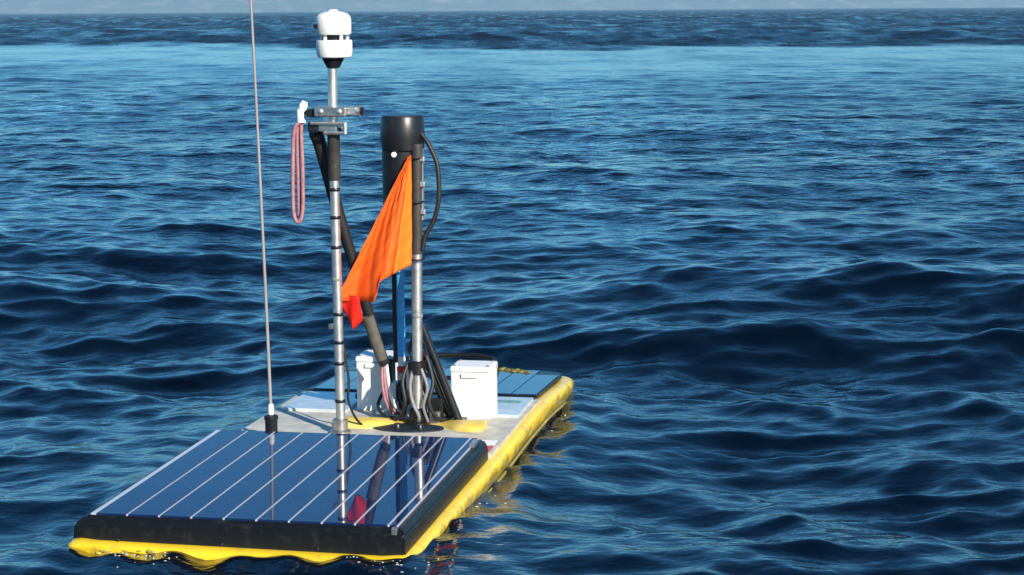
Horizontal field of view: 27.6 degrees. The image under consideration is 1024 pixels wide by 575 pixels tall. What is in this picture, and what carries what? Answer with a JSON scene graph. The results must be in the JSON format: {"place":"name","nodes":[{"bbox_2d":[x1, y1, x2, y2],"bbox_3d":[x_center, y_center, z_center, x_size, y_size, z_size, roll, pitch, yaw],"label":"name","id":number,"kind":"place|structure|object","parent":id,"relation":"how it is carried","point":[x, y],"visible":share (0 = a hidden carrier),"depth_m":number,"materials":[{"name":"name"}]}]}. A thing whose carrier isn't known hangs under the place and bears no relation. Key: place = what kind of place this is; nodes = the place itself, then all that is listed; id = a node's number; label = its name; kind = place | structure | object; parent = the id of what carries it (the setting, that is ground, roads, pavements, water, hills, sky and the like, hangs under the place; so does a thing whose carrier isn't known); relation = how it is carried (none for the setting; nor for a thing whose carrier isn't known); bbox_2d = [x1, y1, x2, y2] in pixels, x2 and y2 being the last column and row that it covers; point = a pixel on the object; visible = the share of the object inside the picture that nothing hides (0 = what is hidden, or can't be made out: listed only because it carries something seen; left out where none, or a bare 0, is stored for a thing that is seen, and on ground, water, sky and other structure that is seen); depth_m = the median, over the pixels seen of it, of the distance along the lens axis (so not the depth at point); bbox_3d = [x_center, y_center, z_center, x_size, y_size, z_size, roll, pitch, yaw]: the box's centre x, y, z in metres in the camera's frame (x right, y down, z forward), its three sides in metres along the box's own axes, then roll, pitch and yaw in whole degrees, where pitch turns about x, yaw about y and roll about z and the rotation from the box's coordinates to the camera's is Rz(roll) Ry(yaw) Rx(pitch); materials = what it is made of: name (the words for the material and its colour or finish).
{"place":"outdoors","nodes":[
{"label":"outdoors","id":0,"kind":"place"},
{"bbox_2d":[0,7,1023,574],"bbox_3d":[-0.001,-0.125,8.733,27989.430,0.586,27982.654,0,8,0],"label":"water","id":1,"kind":"structure","parent":0,"point":[748,283],"depth_m":8.90,"materials":[{"name":"blue liquid"}]},
{"bbox_2d":[68,0,573,560],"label":"sea drone","id":2,"kind":"object","parent":1,"relation":"on","point":[380,452],"visible":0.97,"depth_m":4.73,"materials":[{"name":"blue glass"}]},
{"bbox_2d":[291,123,304,223],"bbox_3d":[-0.498,-0.268,4.857,0.033,0.242,0.020,1,9,11],"label":"rope loop","id":3,"kind":"object","parent":2,"relation":"hanging from","point":[297,147],"visible":1,"depth_m":4.85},
{"bbox_2d":[0,0,1023,13],"bbox_3d":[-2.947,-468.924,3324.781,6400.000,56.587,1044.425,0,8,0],"label":"hills","id":4,"kind":"structure","parent":0,"point":[86,6],"depth_m":3021.43,"materials":[{"name":"grey"}]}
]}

